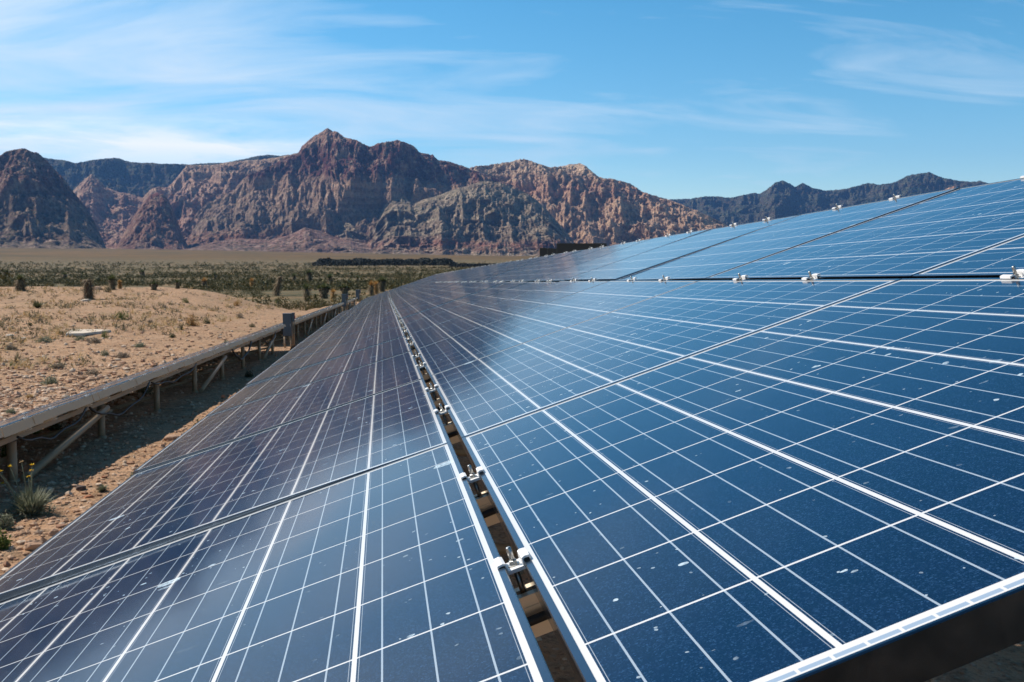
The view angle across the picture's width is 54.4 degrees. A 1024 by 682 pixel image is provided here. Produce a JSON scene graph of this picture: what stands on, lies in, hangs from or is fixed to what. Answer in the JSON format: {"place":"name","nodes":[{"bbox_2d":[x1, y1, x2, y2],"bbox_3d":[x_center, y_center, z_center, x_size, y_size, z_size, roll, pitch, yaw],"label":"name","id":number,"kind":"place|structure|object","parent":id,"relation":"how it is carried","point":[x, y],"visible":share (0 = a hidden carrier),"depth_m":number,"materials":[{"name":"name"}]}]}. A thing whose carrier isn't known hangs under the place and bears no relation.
{"place":"outdoors","nodes":[
{"label":"outdoors","id":0,"kind":"place"},
{"bbox_2d":[0,148,105,248],"bbox_3d":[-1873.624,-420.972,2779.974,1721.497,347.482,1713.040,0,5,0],"label":"mountain","id":1,"kind":"structure","parent":0,"point":[42,205],"depth_m":2898.83,"materials":[{"name":"stone"}]},
{"bbox_2d":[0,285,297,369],"bbox_3d":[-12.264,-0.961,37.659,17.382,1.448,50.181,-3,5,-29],"label":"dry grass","id":2,"kind":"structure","parent":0,"point":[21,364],"depth_m":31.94,"materials":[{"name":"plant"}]},
{"bbox_2d":[116,192,188,249],"bbox_3d":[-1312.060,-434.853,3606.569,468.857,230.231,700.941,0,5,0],"label":"mountain","id":3,"kind":"structure","parent":0,"point":[153,224],"depth_m":3552.23,"materials":[{"name":"stone"}]},
{"bbox_2d":[45,155,284,197],"bbox_3d":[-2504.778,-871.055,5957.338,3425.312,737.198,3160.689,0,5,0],"label":"mountain","id":4,"kind":"structure","parent":0,"point":[137,179],"depth_m":6350.89,"materials":[{"name":"stone"}]},
{"bbox_2d":[73,153,296,248],"bbox_3d":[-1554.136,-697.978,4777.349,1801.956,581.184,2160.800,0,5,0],"label":"mountain","id":5,"kind":"structure","parent":0,"point":[190,192],"depth_m":4857.96,"materials":[{"name":"stone"}]},
{"bbox_2d":[186,227,372,252],"bbox_3d":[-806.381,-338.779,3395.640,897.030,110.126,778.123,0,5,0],"label":"mountain","id":6,"kind":"structure","parent":0,"point":[305,239],"depth_m":3369.84,"materials":[{"name":"stone"}]},
{"bbox_2d":[186,128,520,248],"bbox_3d":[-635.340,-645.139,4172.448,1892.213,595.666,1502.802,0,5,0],"label":"mountain","id":7,"kind":"structure","parent":0,"point":[328,181],"depth_m":4214.47,"materials":[{"name":"stone"}]},
{"bbox_2d":[332,181,573,255],"bbox_3d":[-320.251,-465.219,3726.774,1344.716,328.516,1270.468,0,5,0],"label":"mountain","id":8,"kind":"structure","parent":0,"point":[490,218],"depth_m":3748.08,"materials":[{"name":"stone"}]},
{"bbox_2d":[0,248,1023,681],"bbox_3d":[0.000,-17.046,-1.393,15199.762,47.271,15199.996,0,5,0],"label":"ground","id":9,"kind":"structure","parent":0,"point":[1006,664],"depth_m":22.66,"materials":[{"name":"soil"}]},
{"bbox_2d":[0,528,12,550],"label":"shrub","id":10,"kind":"object","parent":9,"relation":"on","point":[3,544],"visible":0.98,"depth_m":4.67,"materials":[{"name":"green plant"}]},
{"bbox_2d":[0,510,16,529],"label":"shrub","id":11,"kind":"object","parent":9,"relation":"on","point":[7,524],"visible":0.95,"depth_m":5.11,"materials":[{"name":"green plant"}]},
{"bbox_2d":[14,274,26,290],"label":"yucca","id":12,"kind":"object","parent":9,"relation":"on","point":[20,285],"visible":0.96,"depth_m":52.84,"materials":[{"name":"plant"}]},
{"bbox_2d":[0,460,66,518],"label":"marigold plant","id":13,"kind":"object","parent":9,"relation":"on","point":[30,503],"visible":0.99,"depth_m":5.47,"materials":[{"name":"green plant"}]},
{"bbox_2d":[24,540,42,549],"bbox_3d":[-2.250,0.967,4.686,0.087,0.064,0.083,-4,6,-39],"label":"rock","id":14,"kind":"object","parent":9,"relation":"on","point":[32,544],"visible":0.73,"depth_m":4.66,"materials":[{"name":"beige stone"}]},
{"bbox_2d":[34,336,52,342],"bbox_3d":[-10.922,-0.028,23.207,0.423,0.199,0.352,-3,6,-35],"label":"shrub","id":15,"kind":"object","parent":9,"relation":"on","point":[44,340],"visible":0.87,"depth_m":23.17,"materials":[{"name":"green plant"}]},
{"bbox_2d":[39,375,58,384],"bbox_3d":[-6.406,0.547,13.791,0.254,0.170,0.247,0,5,0],"label":"shrub","id":16,"kind":"object","parent":9,"relation":"on","point":[51,381],"visible":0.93,"depth_m":13.77,"materials":[{"name":"green plant"}]},
{"bbox_2d":[47,422,63,430],"bbox_3d":[-4.108,0.776,8.998,0.157,0.108,0.177,0,5,0],"label":"shrub","id":17,"kind":"object","parent":9,"relation":"on","point":[57,426],"visible":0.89,"depth_m":8.96,"materials":[{"name":"green plant"}]},
{"bbox_2d":[79,279,95,299],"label":"yucca","id":18,"kind":"object","parent":9,"relation":"on","point":[87,285],"visible":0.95,"depth_m":46.27,"materials":[{"name":"plant"}]},
{"bbox_2d":[66,329,110,335],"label":"stone slab","id":19,"kind":"structure","parent":9,"relation":"on","point":[85,332],"depth_m":25.58,"materials":[{"name":"stone"}]},
{"bbox_2d":[83,369,98,375],"bbox_3d":[-6.368,0.483,15.090,0.247,0.144,0.202,0,5,0],"label":"shrub","id":20,"kind":"object","parent":9,"relation":"on","point":[92,372],"visible":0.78,"depth_m":15.08,"materials":[{"name":"plant"}]},
{"bbox_2d":[86,336,100,342],"bbox_3d":[-9.662,-0.021,23.017,0.391,0.188,0.362,0,5,0],"label":"shrub","id":21,"kind":"object","parent":9,"relation":"on","point":[94,340],"visible":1,"depth_m":22.99,"materials":[{"name":"plant"}]},
{"bbox_2d":[96,484,108,492],"bbox_3d":[-2.526,0.916,6.130,0.094,0.081,0.095,-3,6,-34],"label":"shrub","id":22,"kind":"object","parent":9,"relation":"on","point":[102,488],"visible":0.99,"depth_m":6.13,"materials":[{"name":"green plant"}]},
{"bbox_2d":[107,274,116,289],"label":"yucca","id":23,"kind":"object","parent":9,"relation":"on","point":[112,282],"visible":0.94,"depth_m":52.85,"materials":[{"name":"plant"}]},
{"bbox_2d":[114,308,127,319],"bbox_3d":[-12.629,-0.852,32.249,0.386,0.419,0.501,4,6,41],"label":"shrub","id":24,"kind":"object","parent":9,"relation":"on","point":[122,317],"visible":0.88,"depth_m":32.22,"materials":[{"name":"green plant"}]},
{"bbox_2d":[115,352,130,357],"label":"shrub","id":25,"kind":"object","parent":9,"relation":"on","point":[121,355],"visible":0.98,"depth_m":19.49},
{"bbox_2d":[0,286,277,367],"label":"dry scrub","id":26,"kind":"object","parent":9,"relation":"on","point":[73,329],"visible":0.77,"depth_m":31.83,"materials":[{"name":"plant"}]},
{"bbox_2d":[0,324,285,482],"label":"panel rack","id":27,"kind":"object","parent":9,"relation":"on","point":[25,427],"visible":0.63,"depth_m":8.39,"materials":[{"name":"metal"}]},
{"bbox_2d":[0,403,66,427],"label":"solar panel","id":28,"kind":"object","parent":27,"relation":"attached to","point":[7,423],"visible":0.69,"depth_m":6.75,"materials":[{"name":"glass"}]},
{"bbox_2d":[16,407,86,441],"bbox_3d":[-3.214,0.616,7.005,0.037,0.144,1.405,-1,5,-7],"label":"cable","id":29,"kind":"object","parent":27,"relation":"hanging from","point":[56,435],"visible":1,"depth_m":7.00,"materials":[{"name":"black rubber"}]},
{"bbox_2d":[17,388,94,414],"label":"solar panel","id":30,"kind":"object","parent":27,"relation":"attached to","point":[54,402],"visible":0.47,"depth_m":10.21,"materials":[{"name":"glass"}]},
{"bbox_2d":[0,385,115,423],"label":"solar panel","id":31,"kind":"object","parent":27,"relation":"attached to","point":[75,399],"visible":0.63,"depth_m":8.01,"materials":[{"name":"glass"}]},
{"bbox_2d":[6,371,151,419],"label":"solar panel","id":32,"kind":"object","parent":27,"relation":"attached to","point":[123,381],"visible":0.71,"depth_m":8.97,"materials":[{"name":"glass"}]},
{"bbox_2d":[89,382,149,415],"bbox_3d":[-3.418,0.543,8.743,0.037,0.210,1.905,-1,5,-7],"label":"cable","id":33,"kind":"object","parent":27,"relation":"hanging from","point":[113,414],"visible":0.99,"depth_m":8.78,"materials":[{"name":"black rubber"}]},
{"bbox_2d":[76,362,178,395],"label":"solar panel","id":34,"kind":"object","parent":27,"relation":"attached to","point":[155,370],"visible":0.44,"depth_m":10.69,"materials":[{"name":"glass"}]},
{"bbox_2d":[98,353,202,387],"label":"solar panel","id":35,"kind":"object","parent":27,"relation":"attached to","point":[156,368],"visible":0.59,"depth_m":11.70,"materials":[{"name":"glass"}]},
{"bbox_2d":[151,363,196,384],"bbox_3d":[-3.668,0.379,10.871,0.037,0.134,2.203,-1,5,-7],"label":"cable","id":36,"kind":"object","parent":27,"relation":"hanging from","point":[176,379],"visible":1,"depth_m":10.82,"materials":[{"name":"black rubber"}]},
{"bbox_2d":[231,341,251,360],"bbox_3d":[-4.222,0.170,15.586,0.051,0.262,1.912,-1,5,-7],"label":"cable","id":37,"kind":"object","parent":27,"relation":"hanging from","point":[238,357],"visible":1,"depth_m":15.69,"materials":[{"name":"black rubber"}]},
{"bbox_2d":[163,435,178,440],"bbox_3d":[-2.873,0.827,8.405,0.136,0.065,0.098,-1,5,-16],"label":"rock","id":38,"kind":"object","parent":9,"relation":"on","point":[170,437],"visible":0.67,"depth_m":8.37,"materials":[{"name":"beige stone"}]},
{"bbox_2d":[0,269,374,310],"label":"desert brush","id":39,"kind":"object","parent":9,"relation":"on","point":[312,305],"visible":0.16,"depth_m":89.03,"materials":[{"name":"plant"}]},
{"bbox_2d":[185,313,198,325],"bbox_3d":[-9.769,-0.663,30.357,0.446,0.461,0.326,0,5,0],"label":"shrub","id":40,"kind":"object","parent":9,"relation":"on","point":[192,323],"visible":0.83,"depth_m":30.32,"materials":[{"name":"green plant"}]},
{"bbox_2d":[0,260,507,290],"bbox_3d":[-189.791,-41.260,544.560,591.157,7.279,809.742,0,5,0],"label":"desert brush","id":41,"kind":"object","parent":9,"relation":"on","point":[262,284],"visible":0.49,"depth_m":315.12,"materials":[{"name":"plant"}]},
{"bbox_2d":[271,276,285,295],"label":"yucca","id":42,"kind":"object","parent":9,"relation":"on","point":[278,286],"visible":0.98,"depth_m":131.65,"materials":[{"name":"plant"}]},
{"bbox_2d":[282,313,294,347],"bbox_3d":[-4.982,-0.183,22.262,0.274,0.900,0.166,0,5,-6],"label":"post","id":43,"kind":"object","parent":9,"relation":"on","point":[288,319],"visible":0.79,"depth_m":22.18,"materials":[{"name":"grey metal"}]},
{"bbox_2d":[252,303,343,344],"bbox_3d":[-7.261,-0.493,34.532,1.966,0.706,23.431,-18,5,-5],"label":"panel rack","id":44,"kind":"object","parent":9,"relation":"on","point":[310,317],"visible":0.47,"depth_m":29.27,"materials":[{"name":"metal"}]},
{"bbox_2d":[301,284,311,300],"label":"yucca","id":45,"kind":"object","parent":9,"relation":"on","point":[306,288],"visible":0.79,"depth_m":110.26,"materials":[{"name":"plant"}]},
{"bbox_2d":[317,283,330,298],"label":"yucca","id":46,"kind":"object","parent":9,"relation":"on","point":[324,291],"visible":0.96,"depth_m":118.55,"materials":[{"name":"plant"}]},
{"bbox_2d":[341,294,347,311],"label":"electrical cabinet","id":47,"kind":"object","parent":9,"relation":"on","point":[344,298],"visible":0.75,"depth_m":46.89,"materials":[{"name":"grey metal"}]},
{"bbox_2d":[339,284,350,294],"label":"yucca","id":48,"kind":"object","parent":9,"relation":"on","point":[344,289],"visible":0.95,"depth_m":136.07,"materials":[{"name":"plant"}]},
{"bbox_2d":[336,297,357,310],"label":"panel rack","id":49,"kind":"object","parent":9,"relation":"on","point":[353,303],"visible":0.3,"depth_m":55.94,"materials":[{"name":"metal"}]},
{"bbox_2d":[367,280,374,295],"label":"yucca","id":50,"kind":"object","parent":9,"relation":"on","point":[371,289],"visible":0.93,"depth_m":131.19,"materials":[{"name":"green plant"}]},
{"bbox_2d":[377,276,386,291],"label":"yucca","id":51,"kind":"object","parent":9,"relation":"on","point":[381,285],"visible":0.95,"depth_m":156.63,"materials":[{"name":"plant"}]},
{"bbox_2d":[312,257,498,267],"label":"thicket","id":52,"kind":"object","parent":9,"relation":"on","point":[425,261],"visible":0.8,"depth_m":602.56,"materials":[{"name":"green plant"}]},
{"bbox_2d":[391,301,552,637],"bbox_3d":[-0.449,0.407,10.447,2.935,1.770,19.400,-19,6,-6],"label":"panel rack","id":53,"kind":"object","parent":9,"relation":"on","point":[538,621],"depth_m":1.55,"materials":[{"name":"metal"}]},
{"bbox_2d":[0,379,450,602],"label":"solar panel","id":54,"kind":"object","parent":53,"relation":"attached to","point":[142,511],"visible":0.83,"depth_m":2.26,"materials":[{"name":"glass"}]},
{"bbox_2d":[0,442,553,681],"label":"solar panel","id":55,"kind":"object","parent":53,"relation":"attached to","point":[389,572],"visible":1,"depth_m":1.26,"materials":[{"name":"glass"}]},
{"bbox_2d":[133,351,422,473],"bbox_3d":[-0.815,0.243,3.809,0.951,0.035,1.298,-18,5,-6],"label":"solar panel","id":56,"kind":"object","parent":53,"relation":"attached to","point":[259,416],"visible":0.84,"depth_m":3.62,"materials":[{"name":"glass"}]},
{"bbox_2d":[206,336,411,415],"bbox_3d":[-0.983,0.167,5.098,0.951,0.035,1.298,-18,5,-6],"label":"solar panel","id":57,"kind":"object","parent":53,"relation":"attached to","point":[316,372],"visible":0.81,"depth_m":4.97,"materials":[{"name":"glass"}]},
{"bbox_2d":[246,326,404,385],"bbox_3d":[-1.152,0.088,6.386,0.951,0.036,1.298,-17,5,-6],"label":"solar panel","id":58,"kind":"object","parent":53,"relation":"attached to","point":[278,369],"visible":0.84,"depth_m":6.25,"materials":[{"name":"glass"}]},
{"bbox_2d":[271,320,400,365],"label":"solar panel","id":59,"kind":"object","parent":53,"relation":"attached to","point":[338,341],"visible":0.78,"depth_m":7.60,"materials":[{"name":"glass"}]},
{"bbox_2d":[289,314,397,351],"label":"solar panel","id":60,"kind":"object","parent":53,"relation":"attached to","point":[324,338],"visible":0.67,"depth_m":8.91,"materials":[{"name":"glass"}]},
{"bbox_2d":[302,311,395,341],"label":"solar panel","id":61,"kind":"object","parent":53,"relation":"attached to","point":[330,331],"visible":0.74,"depth_m":10.28,"materials":[{"name":"glass"}]},
{"bbox_2d":[312,308,393,334],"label":"solar panel","id":62,"kind":"object","parent":53,"relation":"attached to","point":[355,320],"visible":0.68,"depth_m":11.53,"materials":[{"name":"glass"}]},
{"bbox_2d":[318,306,392,329],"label":"solar panel","id":63,"kind":"object","parent":53,"relation":"attached to","point":[354,317],"visible":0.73,"depth_m":12.78,"materials":[{"name":"glass"}]},
{"bbox_2d":[325,304,391,324],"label":"solar panel","id":64,"kind":"object","parent":53,"relation":"attached to","point":[356,314],"visible":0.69,"depth_m":14.11,"materials":[{"name":"glass"}]},
{"bbox_2d":[330,302,390,320],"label":"solar panel","id":65,"kind":"object","parent":53,"relation":"attached to","point":[361,311],"visible":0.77,"depth_m":15.39,"materials":[{"name":"glass"}]},
{"bbox_2d":[334,300,389,317],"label":"solar panel","id":66,"kind":"object","parent":53,"relation":"attached to","point":[362,309],"visible":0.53,"depth_m":16.69,"materials":[{"name":"glass"}]},
{"bbox_2d":[338,299,389,314],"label":"solar panel","id":67,"kind":"object","parent":53,"relation":"attached to","point":[363,307],"visible":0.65,"depth_m":18.04,"materials":[{"name":"glass"}]},
{"bbox_2d":[391,282,441,299],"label":"solar panel","id":68,"kind":"object","parent":53,"relation":"attached to","point":[415,290],"visible":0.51,"depth_m":18.12,"materials":[{"name":"glass"}]},
{"bbox_2d":[392,282,445,300],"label":"solar panel","id":69,"kind":"object","parent":53,"relation":"attached to","point":[418,291],"visible":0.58,"depth_m":16.80,"materials":[{"name":"glass"}]},
{"bbox_2d":[392,282,450,302],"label":"solar panel","id":70,"kind":"object","parent":53,"relation":"attached to","point":[420,292],"visible":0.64,"depth_m":15.55,"materials":[{"name":"glass"}]},
{"bbox_2d":[393,282,458,304],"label":"solar panel","id":71,"kind":"object","parent":53,"relation":"attached to","point":[428,291],"visible":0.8,"depth_m":14.20,"materials":[{"name":"glass"}]},
{"bbox_2d":[394,282,465,306],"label":"solar panel","id":72,"kind":"object","parent":53,"relation":"attached to","point":[425,295],"visible":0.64,"depth_m":12.94,"materials":[{"name":"glass"}]},
{"bbox_2d":[425,383,437,399],"bbox_3d":[-0.226,0.150,2.867,0.039,0.062,0.030,-19,6,-5],"label":"panel clamp","id":73,"kind":"object","parent":53,"relation":"attached to","point":[432,390],"visible":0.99,"depth_m":2.86,"materials":[{"name":"metal"}]},
{"bbox_2d":[395,282,475,309],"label":"solar panel","id":74,"kind":"object","parent":53,"relation":"attached to","point":[432,295],"visible":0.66,"depth_m":11.59,"materials":[{"name":"glass"}]},
{"bbox_2d":[434,403,449,424],"bbox_3d":[-0.163,0.178,2.378,0.039,0.062,0.030,-20,6,-8],"label":"panel clamp","id":75,"kind":"object","parent":53,"relation":"attached to","point":[443,412],"visible":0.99,"depth_m":2.37,"materials":[{"name":"metal"}]},
{"bbox_2d":[397,282,487,313],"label":"solar panel","id":76,"kind":"object","parent":53,"relation":"attached to","point":[441,296],"visible":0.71,"depth_m":10.33,"materials":[{"name":"glass"}]},
{"bbox_2d":[399,282,504,321],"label":"solar panel","id":77,"kind":"object","parent":53,"relation":"attached to","point":[446,299],"visible":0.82,"depth_m":8.97,"materials":[{"name":"glass"}]},
{"bbox_2d":[401,281,528,327],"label":"solar panel","id":78,"kind":"object","parent":53,"relation":"attached to","point":[460,301],"visible":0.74,"depth_m":7.71,"materials":[{"name":"glass"}]},
{"bbox_2d":[442,264,493,281],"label":"solar panel","id":79,"kind":"object","parent":53,"relation":"attached to","point":[467,273],"visible":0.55,"depth_m":18.20,"materials":[{"name":"glass"}]},
{"bbox_2d":[459,465,484,496],"bbox_3d":[-0.058,0.225,1.578,0.039,0.062,0.030,-20,6,-7],"label":"panel clamp","id":80,"kind":"object","parent":53,"relation":"attached to","point":[474,478],"visible":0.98,"depth_m":1.57,"materials":[{"name":"metal"}]},
{"bbox_2d":[444,263,500,281],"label":"solar panel","id":81,"kind":"object","parent":53,"relation":"attached to","point":[470,273],"visible":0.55,"depth_m":16.95,"materials":[{"name":"glass"}]},
{"bbox_2d":[404,282,555,337],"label":"solar panel","id":82,"kind":"object","parent":53,"relation":"attached to","point":[457,311],"visible":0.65,"depth_m":6.45,"materials":[{"name":"glass"}]},
{"bbox_2d":[450,261,512,281],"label":"solar panel","id":83,"kind":"object","parent":53,"relation":"attached to","point":[481,271],"visible":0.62,"depth_m":15.63,"materials":[{"name":"glass"}]},
{"bbox_2d":[454,260,521,281],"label":"solar panel","id":84,"kind":"object","parent":53,"relation":"attached to","point":[486,271],"visible":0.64,"depth_m":14.35,"materials":[{"name":"glass"}]},
{"bbox_2d":[461,257,538,281],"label":"solar panel","id":85,"kind":"object","parent":53,"relation":"attached to","point":[497,270],"visible":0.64,"depth_m":13.01,"materials":[{"name":"glass"}]},
{"bbox_2d":[409,281,607,353],"bbox_3d":[-0.067,-0.142,5.199,0.951,0.036,1.298,-20,6,-6],"label":"solar panel","id":86,"kind":"object","parent":53,"relation":"attached to","point":[487,315],"visible":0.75,"depth_m":5.11,"materials":[{"name":"glass"}]},
{"bbox_2d":[493,546,530,593],"bbox_3d":[0.005,0.254,1.089,0.039,0.062,0.030,-20,6,-8],"label":"panel clamp","id":87,"kind":"object","parent":53,"relation":"attached to","point":[515,566],"visible":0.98,"depth_m":1.08,"materials":[{"name":"metal"}]},
{"bbox_2d":[469,254,556,281],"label":"solar panel","id":88,"kind":"object","parent":53,"relation":"attached to","point":[509,269],"visible":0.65,"depth_m":11.68,"materials":[{"name":"glass"}]},
{"bbox_2d":[482,250,580,281],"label":"solar panel","id":89,"kind":"object","parent":53,"relation":"attached to","point":[539,262],"visible":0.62,"depth_m":10.43,"materials":[{"name":"glass"}]},
{"bbox_2d":[492,246,607,281],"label":"solar panel","id":90,"kind":"object","parent":53,"relation":"attached to","point":[508,278],"visible":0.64,"depth_m":9.13,"materials":[{"name":"glass"}]},
{"bbox_2d":[416,280,698,384],"bbox_3d":[0.101,-0.067,3.910,0.951,0.036,1.298,-20,6,-6],"label":"solar panel","id":91,"kind":"object","parent":53,"relation":"attached to","point":[522,327],"visible":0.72,"depth_m":3.77,"materials":[{"name":"glass"}]},
{"bbox_2d":[509,239,648,281],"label":"solar panel","id":92,"kind":"object","parent":53,"relation":"attached to","point":[530,277],"visible":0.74,"depth_m":7.82,"materials":[{"name":"glass"}]},
{"bbox_2d":[532,229,709,281],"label":"solar panel","id":93,"kind":"object","parent":53,"relation":"attached to","point":[613,257],"visible":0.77,"depth_m":6.52,"materials":[{"name":"glass"}]},
{"bbox_2d":[430,279,899,453],"bbox_3d":[0.269,0.009,2.621,0.951,0.036,1.298,-19,6,-6],"label":"solar panel","id":94,"kind":"object","parent":53,"relation":"attached to","point":[534,375],"visible":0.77,"depth_m":2.39,"materials":[{"name":"glass"}]},
{"bbox_2d":[564,215,797,280],"bbox_3d":[0.845,-0.464,5.299,0.951,0.035,1.298,-19,6,-6],"label":"solar panel","id":95,"kind":"object","parent":53,"relation":"attached to","point":[628,266],"visible":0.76,"depth_m":5.17,"materials":[{"name":"glass"}]},
{"bbox_2d":[461,278,1023,681],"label":"solar panel","id":96,"kind":"object","parent":53,"relation":"attached to","point":[833,492],"visible":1,"depth_m":1.01,"materials":[{"name":"glass"}]},
{"bbox_2d":[617,187,959,279],"bbox_3d":[1.013,-0.388,4.010,0.951,0.036,1.298,-20,5,-6],"label":"solar panel","id":97,"kind":"object","parent":53,"relation":"attached to","point":[703,264],"visible":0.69,"depth_m":3.85,"materials":[{"name":"glass"}]},
{"bbox_2d":[801,271,820,279],"bbox_3d":[0.749,-0.144,2.478,0.039,0.062,0.030,-19,6,-4],"label":"panel clamp","id":98,"kind":"object","parent":53,"relation":"attached to","point":[813,276],"visible":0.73,"depth_m":2.47,"materials":[{"name":"metal"}]},
{"bbox_2d":[706,178,1023,279],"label":"solar panel","id":99,"kind":"object","parent":53,"relation":"attached to","point":[917,238],"visible":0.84,"depth_m":2.67,"materials":[{"name":"glass"}]},
{"bbox_2d":[912,235,1023,277],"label":"solar panel","id":100,"kind":"object","parent":53,"relation":"attached to","point":[998,260],"visible":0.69,"depth_m":1.92,"materials":[{"name":"glass"}]},
{"bbox_2d":[1000,266,1023,278],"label":"panel clamp","id":101,"kind":"object","parent":53,"relation":"attached to","point":[1018,273],"visible":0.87,"depth_m":1.67,"materials":[{"name":"metal"}]},
{"bbox_2d":[547,248,555,255],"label":"upright panel","id":102,"kind":"object","parent":9,"relation":"on","point":[550,251],"visible":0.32,"depth_m":50.00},
{"bbox_2d":[556,243,606,253],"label":"upright panel","id":103,"kind":"object","parent":9,"relation":"on","point":[564,247],"visible":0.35,"depth_m":39.97,"materials":[{"name":"black"}]},
{"bbox_2d":[0,0,1023,199],"label":"sky","id":104,"kind":"structure","parent":0,"point":[668,99],"materials":[{"name":"blue"}]},
{"bbox_2d":[469,159,726,245],"bbox_3d":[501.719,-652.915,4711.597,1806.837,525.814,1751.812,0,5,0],"label":"mountain","id":105,"kind":"structure","parent":0,"point":[580,203],"depth_m":4626.84,"materials":[{"name":"beige stone"}]},
{"bbox_2d":[670,172,987,225],"bbox_3d":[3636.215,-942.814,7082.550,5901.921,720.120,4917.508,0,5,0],"label":"mountain","id":106,"kind":"structure","parent":0,"point":[779,199],"depth_m":7957.23,"materials":[{"name":"stone"}]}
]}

